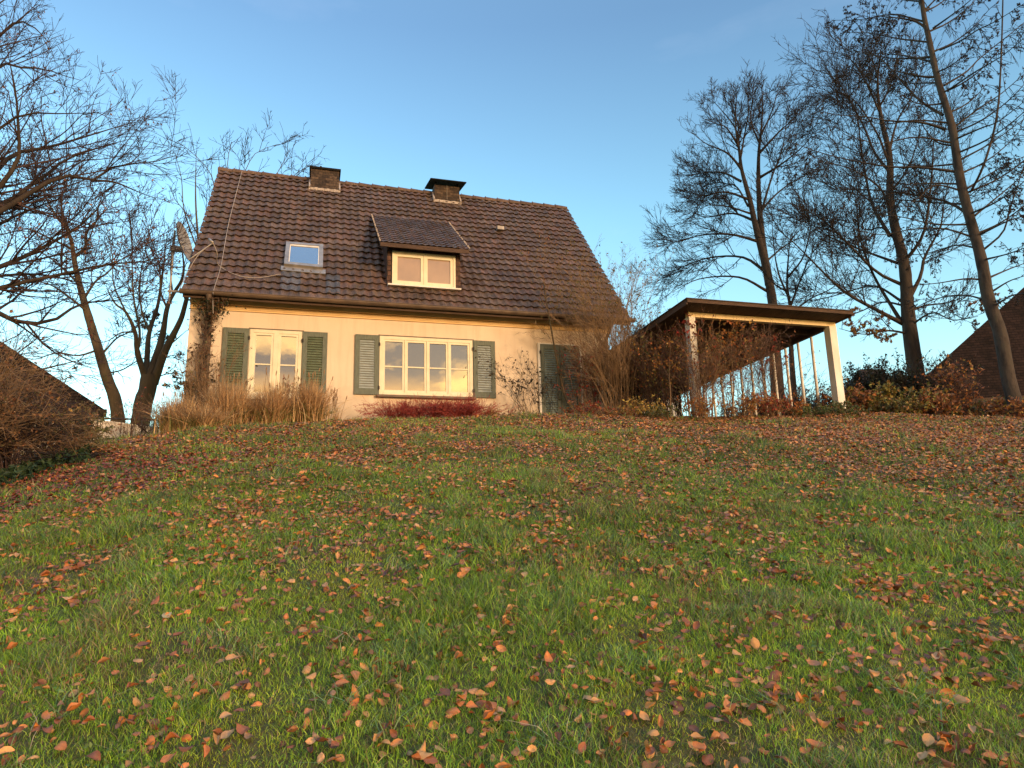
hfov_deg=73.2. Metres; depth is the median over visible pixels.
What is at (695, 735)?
fallen leaf
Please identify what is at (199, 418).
grass clump
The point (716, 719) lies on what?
fallen leaf
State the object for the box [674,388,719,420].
plant
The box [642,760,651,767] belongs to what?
fallen leaf
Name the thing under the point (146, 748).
fallen leaf
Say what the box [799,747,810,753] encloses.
fallen leaf
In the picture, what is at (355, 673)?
fallen leaf
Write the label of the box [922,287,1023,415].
red roofed house
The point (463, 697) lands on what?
fallen leaf
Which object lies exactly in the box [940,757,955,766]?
fallen leaf
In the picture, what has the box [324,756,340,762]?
fallen leaf
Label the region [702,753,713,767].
fallen leaf
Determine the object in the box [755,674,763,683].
fallen leaf
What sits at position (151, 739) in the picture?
fallen leaf
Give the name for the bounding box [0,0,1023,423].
sky
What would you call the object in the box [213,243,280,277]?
cable
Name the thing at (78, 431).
bush
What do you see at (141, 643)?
fallen leaf
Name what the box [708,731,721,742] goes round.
fallen leaf
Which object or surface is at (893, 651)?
fallen leaf
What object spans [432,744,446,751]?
fallen leaf
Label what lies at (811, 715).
fallen leaf
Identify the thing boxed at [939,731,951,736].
fallen leaf
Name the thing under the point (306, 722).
fallen leaf
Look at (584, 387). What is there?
red leaved shrub
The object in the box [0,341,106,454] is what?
neighbour house
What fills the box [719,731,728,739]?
fallen leaf
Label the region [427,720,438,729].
fallen leaf
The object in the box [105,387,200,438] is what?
corner shrub
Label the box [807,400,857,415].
plant
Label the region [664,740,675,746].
fallen leaf
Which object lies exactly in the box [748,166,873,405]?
bare tree
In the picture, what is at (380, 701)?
fallen leaf
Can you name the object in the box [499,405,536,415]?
russet shrub
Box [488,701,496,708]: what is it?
fallen leaf
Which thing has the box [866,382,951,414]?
autumn bush
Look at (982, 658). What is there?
fallen leaf
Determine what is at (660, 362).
sapling
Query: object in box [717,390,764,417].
plant
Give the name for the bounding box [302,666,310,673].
fallen leaf
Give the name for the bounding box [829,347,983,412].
evergreen bush
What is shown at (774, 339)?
sapling
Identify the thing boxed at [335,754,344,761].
fallen leaf
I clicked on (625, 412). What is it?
plant
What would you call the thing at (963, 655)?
fallen leaf
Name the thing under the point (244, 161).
thin tree
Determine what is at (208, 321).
climbing vine
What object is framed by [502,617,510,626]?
fallen leaf
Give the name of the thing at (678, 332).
sapling
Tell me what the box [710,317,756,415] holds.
sapling
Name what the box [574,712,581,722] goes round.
fallen leaf
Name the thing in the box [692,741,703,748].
fallen leaf
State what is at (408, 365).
window
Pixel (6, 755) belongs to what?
fallen leaf
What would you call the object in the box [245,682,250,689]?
fallen leaf
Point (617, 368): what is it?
forsythia
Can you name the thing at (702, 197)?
round crowned tree
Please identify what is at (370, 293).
house
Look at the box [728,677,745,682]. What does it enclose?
fallen leaf
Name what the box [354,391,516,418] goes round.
crimson shrub
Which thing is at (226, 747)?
fallen leaf
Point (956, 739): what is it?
fallen leaf
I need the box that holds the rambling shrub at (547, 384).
[474,348,560,413]
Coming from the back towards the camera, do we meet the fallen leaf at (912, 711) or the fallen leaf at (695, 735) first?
the fallen leaf at (912, 711)
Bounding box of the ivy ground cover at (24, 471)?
[0,444,90,489]
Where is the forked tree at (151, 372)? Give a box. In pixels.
[77,184,198,425]
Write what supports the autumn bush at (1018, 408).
on the ground at (644, 727)
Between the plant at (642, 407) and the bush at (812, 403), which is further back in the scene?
the bush at (812, 403)
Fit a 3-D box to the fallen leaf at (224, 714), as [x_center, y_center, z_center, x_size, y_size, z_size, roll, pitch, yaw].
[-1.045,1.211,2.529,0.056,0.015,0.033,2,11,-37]
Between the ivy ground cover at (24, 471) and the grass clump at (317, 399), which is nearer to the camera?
the ivy ground cover at (24, 471)
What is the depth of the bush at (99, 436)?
9.14 m
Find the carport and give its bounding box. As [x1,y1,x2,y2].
[609,297,854,416]
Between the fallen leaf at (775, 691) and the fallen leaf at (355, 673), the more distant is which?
the fallen leaf at (355, 673)
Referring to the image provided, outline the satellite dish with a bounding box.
[167,222,213,303]
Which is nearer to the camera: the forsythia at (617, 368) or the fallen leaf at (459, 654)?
the fallen leaf at (459, 654)
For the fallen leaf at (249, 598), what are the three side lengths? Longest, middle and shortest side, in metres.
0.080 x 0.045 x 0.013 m
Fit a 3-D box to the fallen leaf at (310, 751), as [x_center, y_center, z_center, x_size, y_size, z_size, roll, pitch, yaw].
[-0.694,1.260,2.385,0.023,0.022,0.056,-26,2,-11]
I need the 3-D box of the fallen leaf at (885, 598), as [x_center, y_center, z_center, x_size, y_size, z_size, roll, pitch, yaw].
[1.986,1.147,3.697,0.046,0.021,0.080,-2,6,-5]
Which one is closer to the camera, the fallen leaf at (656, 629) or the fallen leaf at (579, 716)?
the fallen leaf at (579, 716)
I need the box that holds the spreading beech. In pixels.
[716,1,1019,378]
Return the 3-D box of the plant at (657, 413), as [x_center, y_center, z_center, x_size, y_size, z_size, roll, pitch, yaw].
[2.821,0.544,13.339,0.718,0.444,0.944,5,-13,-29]
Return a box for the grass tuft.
[474,408,504,416]
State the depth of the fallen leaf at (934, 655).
3.05 m
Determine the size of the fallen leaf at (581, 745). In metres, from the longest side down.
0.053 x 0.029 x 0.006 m
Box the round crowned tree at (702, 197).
[621,58,838,399]
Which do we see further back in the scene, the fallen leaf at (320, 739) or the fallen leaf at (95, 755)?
the fallen leaf at (320, 739)
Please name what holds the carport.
on the ground at (644, 727)
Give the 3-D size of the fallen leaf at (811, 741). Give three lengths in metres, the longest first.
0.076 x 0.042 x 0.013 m
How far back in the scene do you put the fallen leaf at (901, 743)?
2.38 m
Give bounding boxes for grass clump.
[134,382,223,434]
[158,398,247,429]
[174,370,279,426]
[238,366,312,423]
[283,368,347,422]
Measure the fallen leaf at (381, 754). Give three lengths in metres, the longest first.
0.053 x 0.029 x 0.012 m
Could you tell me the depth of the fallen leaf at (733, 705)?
2.62 m
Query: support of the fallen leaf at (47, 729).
on the ground at (644, 727)
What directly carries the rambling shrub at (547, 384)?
on the ground at (644, 727)
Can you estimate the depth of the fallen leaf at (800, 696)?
2.69 m
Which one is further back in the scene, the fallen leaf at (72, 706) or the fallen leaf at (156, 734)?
the fallen leaf at (72, 706)
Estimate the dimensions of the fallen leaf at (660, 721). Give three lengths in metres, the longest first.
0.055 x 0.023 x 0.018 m
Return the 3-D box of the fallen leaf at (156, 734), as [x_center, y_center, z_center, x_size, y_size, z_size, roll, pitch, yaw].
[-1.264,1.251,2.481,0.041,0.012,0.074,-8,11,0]
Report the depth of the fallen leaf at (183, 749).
2.34 m
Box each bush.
[0,308,120,460]
[0,372,109,476]
[4,394,113,462]
[35,409,116,449]
[162,366,198,407]
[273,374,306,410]
[706,389,779,416]
[709,364,845,416]
[769,380,853,414]
[814,377,876,414]
[826,377,950,413]
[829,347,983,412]
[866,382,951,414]
[912,350,989,411]
[916,387,978,415]
[939,395,1023,416]
[976,394,1023,418]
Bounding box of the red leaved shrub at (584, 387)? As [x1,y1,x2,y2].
[554,336,612,414]
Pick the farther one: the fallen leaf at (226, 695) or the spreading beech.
the spreading beech
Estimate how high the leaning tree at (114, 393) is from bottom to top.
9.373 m
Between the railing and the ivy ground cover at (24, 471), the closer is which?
the ivy ground cover at (24, 471)
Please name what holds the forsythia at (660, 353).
on the ground at (644, 727)
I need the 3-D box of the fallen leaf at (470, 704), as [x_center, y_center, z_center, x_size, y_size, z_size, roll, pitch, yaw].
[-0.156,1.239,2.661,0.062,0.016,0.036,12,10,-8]
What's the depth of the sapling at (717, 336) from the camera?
13.78 m
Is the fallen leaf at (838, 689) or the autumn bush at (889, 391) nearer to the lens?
the fallen leaf at (838, 689)
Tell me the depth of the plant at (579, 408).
13.46 m
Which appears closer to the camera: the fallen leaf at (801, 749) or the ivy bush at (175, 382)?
the fallen leaf at (801, 749)
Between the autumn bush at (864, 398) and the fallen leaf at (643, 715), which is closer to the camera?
the fallen leaf at (643, 715)
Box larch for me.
[763,0,1023,414]
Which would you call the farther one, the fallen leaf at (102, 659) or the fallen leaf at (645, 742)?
the fallen leaf at (102, 659)
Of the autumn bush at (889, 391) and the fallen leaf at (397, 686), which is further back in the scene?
the autumn bush at (889, 391)
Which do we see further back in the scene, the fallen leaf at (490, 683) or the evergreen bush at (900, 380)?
the evergreen bush at (900, 380)
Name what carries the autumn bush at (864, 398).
on the ground at (644, 727)
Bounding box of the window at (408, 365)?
[377,335,476,399]
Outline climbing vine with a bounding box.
[186,289,245,408]
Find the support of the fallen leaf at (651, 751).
on the ground at (644, 727)
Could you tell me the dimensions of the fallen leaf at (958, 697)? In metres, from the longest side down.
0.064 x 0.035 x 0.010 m
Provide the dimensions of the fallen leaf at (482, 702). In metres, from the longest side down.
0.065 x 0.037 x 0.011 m
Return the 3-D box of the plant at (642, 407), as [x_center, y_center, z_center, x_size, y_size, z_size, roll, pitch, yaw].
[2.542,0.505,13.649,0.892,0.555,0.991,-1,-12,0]
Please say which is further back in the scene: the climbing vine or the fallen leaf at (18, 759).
the climbing vine
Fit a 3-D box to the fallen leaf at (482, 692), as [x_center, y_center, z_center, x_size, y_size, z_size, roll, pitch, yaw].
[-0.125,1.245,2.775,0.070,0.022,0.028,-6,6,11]
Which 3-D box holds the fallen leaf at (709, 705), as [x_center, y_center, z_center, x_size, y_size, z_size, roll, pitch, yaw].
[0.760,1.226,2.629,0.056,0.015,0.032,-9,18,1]
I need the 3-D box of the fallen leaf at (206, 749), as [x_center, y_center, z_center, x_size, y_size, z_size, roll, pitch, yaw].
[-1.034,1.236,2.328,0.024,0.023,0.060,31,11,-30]
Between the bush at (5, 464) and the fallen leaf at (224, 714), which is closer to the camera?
the fallen leaf at (224, 714)
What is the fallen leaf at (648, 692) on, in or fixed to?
on the ground at (644, 727)
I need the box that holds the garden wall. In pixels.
[85,419,156,439]
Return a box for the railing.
[97,418,152,436]
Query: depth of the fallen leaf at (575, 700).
2.68 m
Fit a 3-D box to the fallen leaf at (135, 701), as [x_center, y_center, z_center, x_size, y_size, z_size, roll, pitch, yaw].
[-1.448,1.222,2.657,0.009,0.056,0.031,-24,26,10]
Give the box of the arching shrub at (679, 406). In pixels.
[610,289,688,415]
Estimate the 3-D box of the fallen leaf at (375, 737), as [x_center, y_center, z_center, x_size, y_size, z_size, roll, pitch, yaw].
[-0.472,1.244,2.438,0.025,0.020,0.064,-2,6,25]
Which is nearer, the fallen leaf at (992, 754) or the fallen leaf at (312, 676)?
the fallen leaf at (992, 754)
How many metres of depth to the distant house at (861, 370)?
31.84 m
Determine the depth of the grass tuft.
14.18 m
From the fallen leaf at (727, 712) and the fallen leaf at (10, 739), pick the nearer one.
the fallen leaf at (10, 739)
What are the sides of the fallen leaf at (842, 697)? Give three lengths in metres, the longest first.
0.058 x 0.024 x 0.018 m
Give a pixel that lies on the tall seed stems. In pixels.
(334, 415)
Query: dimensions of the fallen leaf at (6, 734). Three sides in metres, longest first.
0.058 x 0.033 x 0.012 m
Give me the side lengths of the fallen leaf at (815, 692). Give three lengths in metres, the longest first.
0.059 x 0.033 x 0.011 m
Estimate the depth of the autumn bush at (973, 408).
14.71 m
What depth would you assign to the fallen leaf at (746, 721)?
2.51 m
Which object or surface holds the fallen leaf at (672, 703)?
on the ground at (644, 727)
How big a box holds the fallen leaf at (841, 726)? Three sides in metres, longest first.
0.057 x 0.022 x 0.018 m
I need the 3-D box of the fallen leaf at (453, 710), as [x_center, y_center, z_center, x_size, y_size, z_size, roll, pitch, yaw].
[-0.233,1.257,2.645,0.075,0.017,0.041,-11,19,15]
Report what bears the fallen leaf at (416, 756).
on the ground at (644, 727)
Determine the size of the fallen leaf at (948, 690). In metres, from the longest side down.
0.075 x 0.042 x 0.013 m
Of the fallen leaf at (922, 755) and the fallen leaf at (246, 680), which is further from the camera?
the fallen leaf at (246, 680)
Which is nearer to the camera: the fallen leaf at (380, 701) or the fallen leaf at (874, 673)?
the fallen leaf at (380, 701)
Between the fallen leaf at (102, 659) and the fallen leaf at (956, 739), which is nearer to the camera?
the fallen leaf at (956, 739)
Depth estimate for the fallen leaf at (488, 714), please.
2.58 m
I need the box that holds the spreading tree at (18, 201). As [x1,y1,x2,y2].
[0,0,227,405]
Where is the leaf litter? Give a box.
[0,411,1023,767]
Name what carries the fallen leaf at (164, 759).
on the ground at (644, 727)
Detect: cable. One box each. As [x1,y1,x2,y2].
[180,243,212,287]
[212,172,241,312]
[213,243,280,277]
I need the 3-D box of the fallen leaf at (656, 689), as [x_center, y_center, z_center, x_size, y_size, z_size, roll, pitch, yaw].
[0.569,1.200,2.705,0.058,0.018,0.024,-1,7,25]
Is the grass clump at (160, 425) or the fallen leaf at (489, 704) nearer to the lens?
the fallen leaf at (489, 704)
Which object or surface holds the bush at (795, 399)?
on the ground at (644, 727)
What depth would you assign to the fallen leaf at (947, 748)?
2.37 m
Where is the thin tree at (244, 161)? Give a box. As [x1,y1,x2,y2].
[136,108,326,243]
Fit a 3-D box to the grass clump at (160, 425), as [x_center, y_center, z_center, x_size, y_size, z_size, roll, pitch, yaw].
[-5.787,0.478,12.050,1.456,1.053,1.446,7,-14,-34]
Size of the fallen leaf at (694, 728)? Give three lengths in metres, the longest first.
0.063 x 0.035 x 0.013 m
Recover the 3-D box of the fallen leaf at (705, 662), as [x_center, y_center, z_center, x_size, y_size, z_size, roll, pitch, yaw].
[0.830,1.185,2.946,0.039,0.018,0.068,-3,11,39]
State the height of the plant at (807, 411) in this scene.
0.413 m
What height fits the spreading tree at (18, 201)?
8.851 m
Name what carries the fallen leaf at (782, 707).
on the ground at (644, 727)
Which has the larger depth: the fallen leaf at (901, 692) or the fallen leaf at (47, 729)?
the fallen leaf at (901, 692)
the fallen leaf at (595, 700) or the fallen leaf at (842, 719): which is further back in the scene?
the fallen leaf at (595, 700)
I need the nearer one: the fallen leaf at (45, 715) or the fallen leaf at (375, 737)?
the fallen leaf at (375, 737)
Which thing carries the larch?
on the ground at (644, 727)
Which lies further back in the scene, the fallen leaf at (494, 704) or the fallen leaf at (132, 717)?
the fallen leaf at (494, 704)
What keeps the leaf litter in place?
on the ground at (644, 727)
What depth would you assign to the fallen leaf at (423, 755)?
2.35 m
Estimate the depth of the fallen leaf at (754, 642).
3.15 m
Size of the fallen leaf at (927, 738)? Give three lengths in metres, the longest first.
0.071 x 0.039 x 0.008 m
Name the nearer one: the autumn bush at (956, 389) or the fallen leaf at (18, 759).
the fallen leaf at (18, 759)
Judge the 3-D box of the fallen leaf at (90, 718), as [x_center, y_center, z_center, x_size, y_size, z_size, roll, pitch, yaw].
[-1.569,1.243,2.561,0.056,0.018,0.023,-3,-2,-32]
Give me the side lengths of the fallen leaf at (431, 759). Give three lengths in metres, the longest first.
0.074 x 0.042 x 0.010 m
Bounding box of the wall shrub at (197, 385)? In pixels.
[158,321,255,408]
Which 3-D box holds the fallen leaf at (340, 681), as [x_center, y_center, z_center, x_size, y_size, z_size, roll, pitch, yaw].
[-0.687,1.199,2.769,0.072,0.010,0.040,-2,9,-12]
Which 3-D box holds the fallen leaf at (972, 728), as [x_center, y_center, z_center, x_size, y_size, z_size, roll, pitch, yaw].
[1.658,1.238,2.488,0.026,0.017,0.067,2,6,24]
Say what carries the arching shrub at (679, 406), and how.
on the ground at (644, 727)
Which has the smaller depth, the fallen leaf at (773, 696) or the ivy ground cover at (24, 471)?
the fallen leaf at (773, 696)
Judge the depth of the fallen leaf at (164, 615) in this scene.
3.34 m
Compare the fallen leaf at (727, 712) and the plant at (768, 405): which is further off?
the plant at (768, 405)
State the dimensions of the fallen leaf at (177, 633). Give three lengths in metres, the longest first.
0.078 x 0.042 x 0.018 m
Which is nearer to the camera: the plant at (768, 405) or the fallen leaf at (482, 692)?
the fallen leaf at (482, 692)
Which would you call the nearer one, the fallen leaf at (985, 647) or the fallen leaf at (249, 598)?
the fallen leaf at (985, 647)
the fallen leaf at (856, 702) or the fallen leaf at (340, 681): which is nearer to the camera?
the fallen leaf at (856, 702)
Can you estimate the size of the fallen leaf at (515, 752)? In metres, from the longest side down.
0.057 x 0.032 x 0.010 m
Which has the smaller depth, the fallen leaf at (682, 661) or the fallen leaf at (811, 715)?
the fallen leaf at (811, 715)
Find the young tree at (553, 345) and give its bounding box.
[520,221,574,411]
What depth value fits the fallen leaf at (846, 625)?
3.38 m
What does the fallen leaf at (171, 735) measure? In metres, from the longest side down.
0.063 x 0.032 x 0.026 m
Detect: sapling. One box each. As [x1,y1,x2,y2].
[651,340,686,415]
[664,311,703,416]
[697,333,725,419]
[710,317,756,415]
[742,334,789,415]
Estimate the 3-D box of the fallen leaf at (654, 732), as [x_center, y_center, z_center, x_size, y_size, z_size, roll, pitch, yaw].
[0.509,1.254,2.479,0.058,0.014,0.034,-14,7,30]
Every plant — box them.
[558,400,601,414]
[589,404,637,416]
[619,394,665,418]
[636,404,687,419]
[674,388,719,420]
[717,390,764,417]
[743,392,792,417]
[757,390,810,416]
[784,402,822,416]
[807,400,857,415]
[826,398,875,414]
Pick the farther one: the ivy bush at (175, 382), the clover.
the ivy bush at (175, 382)
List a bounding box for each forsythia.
[517,231,674,414]
[615,302,697,414]
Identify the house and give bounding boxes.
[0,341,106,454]
[179,166,634,421]
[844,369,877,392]
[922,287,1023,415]
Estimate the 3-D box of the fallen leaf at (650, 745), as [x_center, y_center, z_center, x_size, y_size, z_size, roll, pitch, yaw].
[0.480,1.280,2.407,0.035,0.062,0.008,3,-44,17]
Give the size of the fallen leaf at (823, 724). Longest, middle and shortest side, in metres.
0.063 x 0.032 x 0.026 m
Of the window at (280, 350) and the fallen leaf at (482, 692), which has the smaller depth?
the fallen leaf at (482, 692)
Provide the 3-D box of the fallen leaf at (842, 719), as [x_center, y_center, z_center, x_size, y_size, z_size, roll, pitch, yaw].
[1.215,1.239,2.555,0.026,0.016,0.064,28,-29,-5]
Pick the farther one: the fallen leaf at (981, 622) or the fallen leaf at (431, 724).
the fallen leaf at (981, 622)
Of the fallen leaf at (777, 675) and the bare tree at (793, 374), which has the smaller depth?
the fallen leaf at (777, 675)
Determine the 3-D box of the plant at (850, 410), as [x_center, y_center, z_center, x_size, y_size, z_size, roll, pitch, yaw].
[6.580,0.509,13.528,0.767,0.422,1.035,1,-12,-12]
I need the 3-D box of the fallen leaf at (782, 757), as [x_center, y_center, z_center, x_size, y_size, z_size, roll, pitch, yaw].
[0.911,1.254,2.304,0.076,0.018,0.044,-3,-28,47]
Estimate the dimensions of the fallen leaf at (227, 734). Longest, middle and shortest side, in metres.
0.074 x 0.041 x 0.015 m
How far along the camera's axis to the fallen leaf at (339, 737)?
2.46 m
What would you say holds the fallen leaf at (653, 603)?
on the ground at (644, 727)
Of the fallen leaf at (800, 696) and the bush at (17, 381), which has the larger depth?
the bush at (17, 381)
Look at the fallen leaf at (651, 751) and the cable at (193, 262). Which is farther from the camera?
the cable at (193, 262)
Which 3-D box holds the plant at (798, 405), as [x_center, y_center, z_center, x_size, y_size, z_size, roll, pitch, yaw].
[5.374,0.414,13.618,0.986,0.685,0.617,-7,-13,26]
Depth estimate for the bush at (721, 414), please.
23.22 m
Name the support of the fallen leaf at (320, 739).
on the ground at (644, 727)
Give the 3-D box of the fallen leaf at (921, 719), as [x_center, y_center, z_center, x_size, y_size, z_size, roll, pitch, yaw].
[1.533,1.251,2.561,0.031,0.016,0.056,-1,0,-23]
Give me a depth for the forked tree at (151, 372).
17.40 m
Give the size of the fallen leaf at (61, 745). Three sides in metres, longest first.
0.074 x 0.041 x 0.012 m
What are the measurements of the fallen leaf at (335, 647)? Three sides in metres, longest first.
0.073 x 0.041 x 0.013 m
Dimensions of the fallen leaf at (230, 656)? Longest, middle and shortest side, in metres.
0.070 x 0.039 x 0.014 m
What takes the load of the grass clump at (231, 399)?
on the ground at (644, 727)
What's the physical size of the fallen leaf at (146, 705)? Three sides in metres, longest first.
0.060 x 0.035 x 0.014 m
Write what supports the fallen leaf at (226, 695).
on the ground at (644, 727)
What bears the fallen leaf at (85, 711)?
on the ground at (644, 727)
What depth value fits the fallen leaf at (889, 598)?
3.71 m
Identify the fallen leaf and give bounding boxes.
[0,732,12,737]
[2,754,12,761]
[6,641,17,649]
[8,736,16,745]
[15,755,25,762]
[41,710,49,719]
[42,724,52,732]
[54,741,66,750]
[63,702,81,712]
[68,688,77,696]
[79,708,88,717]
[81,715,97,722]
[84,750,100,760]
[88,599,99,602]
[97,657,109,663]
[128,714,138,719]
[132,697,140,705]
[133,658,143,662]
[136,703,151,709]
[137,641,152,646]
[140,740,156,753]
[147,735,154,744]
[154,726,164,737]
[160,751,176,762]
[162,612,171,617]
[163,732,182,743]
[173,632,183,635]
[175,745,194,751]
[180,734,191,741]
[203,745,209,757]
[211,728,224,735]
[213,733,221,744]
[217,690,229,700]
[219,711,232,717]
[220,726,235,739]
[222,744,231,750]
[225,654,238,659]
[235,722,249,733]
[238,678,249,683]
[243,595,258,600]
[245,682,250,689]
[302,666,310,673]
[303,717,309,728]
[306,672,315,678]
[307,745,313,753]
[314,737,328,741]
[323,643,337,648]
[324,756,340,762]
[334,731,346,739]
[335,679,349,684]
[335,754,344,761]
[351,669,359,680]
[351,683,359,696]
[360,663,368,669]
[373,733,381,741]
[377,739,390,746]
[378,698,390,705]
[379,751,386,757]
[390,738,403,746]
[393,684,403,689]
[411,753,420,759]
[415,740,425,752]
[417,750,435,759]
[423,755,437,763]
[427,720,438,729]
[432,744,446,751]
[439,686,450,695]
[445,707,459,714]
[454,651,463,658]
[457,689,467,699]
[463,700,478,707]
[475,689,488,695]
[475,700,486,709]
[483,708,494,718]
[485,681,494,686]
[485,701,492,709]
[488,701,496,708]
[490,628,499,635]
[495,706,505,711]
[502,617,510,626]
[507,696,518,708]
[511,746,519,755]
[544,651,552,662]
[555,732,561,740]
[572,699,581,707]
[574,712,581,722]
[578,742,585,752]
[583,695,593,701]
[588,697,603,703]
[632,713,637,721]
[639,711,649,720]
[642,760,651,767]
[644,739,650,748]
[644,743,654,758]
[645,688,653,695]
[645,701,655,708]
[646,729,658,735]
[646,746,654,754]
[650,681,663,686]
[650,686,663,692]
[651,601,657,607]
[654,627,662,631]
[658,714,663,730]
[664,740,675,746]
[670,700,681,711]
[673,705,683,711]
[679,658,686,664]
[687,741,698,750]
[688,725,698,732]
[688,732,705,738]
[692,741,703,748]
[694,691,706,698]
[702,660,710,667]
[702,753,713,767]
[704,702,715,708]
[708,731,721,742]
[712,717,722,721]
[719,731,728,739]
[721,709,734,718]
[723,698,730,708]
[726,702,738,710]
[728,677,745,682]
[732,649,741,656]
[735,718,751,725]
[750,637,759,649]
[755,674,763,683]
[757,704,768,714]
[763,681,778,688]
[768,670,783,680]
[768,691,777,700]
[770,610,783,618]
[772,704,785,713]
[773,684,782,690]
[773,686,779,695]
[773,755,795,764]
[797,691,804,703]
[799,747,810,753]
[803,738,825,747]
[805,659,820,665]
[805,711,817,723]
[811,688,819,694]
[817,718,832,727]
[829,686,846,695]
[834,716,844,721]
[837,723,847,732]
[839,692,845,701]
[842,623,851,629]
[852,700,861,705]
[869,669,879,677]
[879,596,887,601]
[887,595,896,603]
[889,656,897,665]
[891,649,904,654]
[893,741,910,748]
[895,687,907,694]
[907,708,916,715]
[916,751,927,759]
[918,716,929,722]
[922,733,934,746]
[924,689,936,697]
[931,651,940,659]
[936,740,945,746]
[939,688,954,698]
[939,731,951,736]
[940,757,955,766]
[944,741,952,751]
[948,735,959,748]
[952,694,968,702]
[959,652,975,659]
[968,724,975,733]
[977,620,987,624]
[978,645,990,650]
[979,655,988,661]
[981,752,1001,758]
[982,676,997,681]
[985,635,1004,640]
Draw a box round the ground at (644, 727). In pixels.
[0,415,1023,767]
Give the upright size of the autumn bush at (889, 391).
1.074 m
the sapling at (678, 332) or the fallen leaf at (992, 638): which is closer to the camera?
the fallen leaf at (992, 638)
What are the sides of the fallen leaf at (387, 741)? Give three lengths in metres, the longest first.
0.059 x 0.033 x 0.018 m
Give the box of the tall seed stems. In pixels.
[323,388,350,420]
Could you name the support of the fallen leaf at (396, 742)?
on the ground at (644, 727)
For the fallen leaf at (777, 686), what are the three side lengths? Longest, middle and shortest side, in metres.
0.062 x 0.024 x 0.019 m
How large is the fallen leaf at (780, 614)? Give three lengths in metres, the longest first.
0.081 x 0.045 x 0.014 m
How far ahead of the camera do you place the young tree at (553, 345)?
15.54 m
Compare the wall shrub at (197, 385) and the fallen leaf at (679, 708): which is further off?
the wall shrub at (197, 385)
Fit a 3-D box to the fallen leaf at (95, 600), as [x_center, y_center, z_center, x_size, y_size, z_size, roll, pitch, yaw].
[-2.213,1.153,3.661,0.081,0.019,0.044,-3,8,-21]
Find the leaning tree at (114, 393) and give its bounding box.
[0,121,184,422]
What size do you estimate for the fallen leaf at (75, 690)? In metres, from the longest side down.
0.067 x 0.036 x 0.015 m
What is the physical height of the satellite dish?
1.767 m
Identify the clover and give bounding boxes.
[0,440,1023,767]
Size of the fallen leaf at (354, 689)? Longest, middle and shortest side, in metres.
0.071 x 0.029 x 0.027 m
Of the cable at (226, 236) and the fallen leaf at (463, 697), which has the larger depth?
the cable at (226, 236)
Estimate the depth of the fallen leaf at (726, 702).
2.63 m
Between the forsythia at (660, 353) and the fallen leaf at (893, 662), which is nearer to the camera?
the fallen leaf at (893, 662)
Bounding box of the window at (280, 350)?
[247,328,303,400]
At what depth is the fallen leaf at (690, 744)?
2.45 m
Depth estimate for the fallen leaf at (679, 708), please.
2.64 m
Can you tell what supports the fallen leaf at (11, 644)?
on the ground at (644, 727)
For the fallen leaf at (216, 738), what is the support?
on the ground at (644, 727)
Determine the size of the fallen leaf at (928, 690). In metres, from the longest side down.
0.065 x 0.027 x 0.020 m
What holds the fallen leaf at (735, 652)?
on the ground at (644, 727)
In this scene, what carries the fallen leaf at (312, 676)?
on the ground at (644, 727)
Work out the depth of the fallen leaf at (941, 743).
2.41 m
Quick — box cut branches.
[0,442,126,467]
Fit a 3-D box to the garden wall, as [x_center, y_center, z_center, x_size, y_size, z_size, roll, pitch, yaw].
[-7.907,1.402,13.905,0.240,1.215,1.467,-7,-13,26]
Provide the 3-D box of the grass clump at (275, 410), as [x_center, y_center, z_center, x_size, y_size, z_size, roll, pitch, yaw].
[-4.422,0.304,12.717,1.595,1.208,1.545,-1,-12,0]
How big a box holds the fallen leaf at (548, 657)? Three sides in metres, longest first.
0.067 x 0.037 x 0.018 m
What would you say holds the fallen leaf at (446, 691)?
on the ground at (644, 727)
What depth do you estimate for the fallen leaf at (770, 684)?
2.79 m
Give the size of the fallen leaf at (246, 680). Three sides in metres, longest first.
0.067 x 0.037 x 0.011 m
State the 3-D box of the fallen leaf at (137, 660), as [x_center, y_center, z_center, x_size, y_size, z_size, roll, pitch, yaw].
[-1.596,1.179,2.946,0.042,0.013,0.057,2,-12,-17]
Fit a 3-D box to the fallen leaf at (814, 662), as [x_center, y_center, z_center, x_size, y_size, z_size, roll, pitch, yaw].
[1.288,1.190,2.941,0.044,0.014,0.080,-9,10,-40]
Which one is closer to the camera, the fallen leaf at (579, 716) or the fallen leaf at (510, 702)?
the fallen leaf at (579, 716)
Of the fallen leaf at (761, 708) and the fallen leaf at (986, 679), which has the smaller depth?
the fallen leaf at (761, 708)
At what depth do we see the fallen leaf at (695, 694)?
2.74 m
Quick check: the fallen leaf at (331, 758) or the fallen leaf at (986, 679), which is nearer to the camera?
the fallen leaf at (331, 758)
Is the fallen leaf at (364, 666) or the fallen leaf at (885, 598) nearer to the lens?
the fallen leaf at (364, 666)

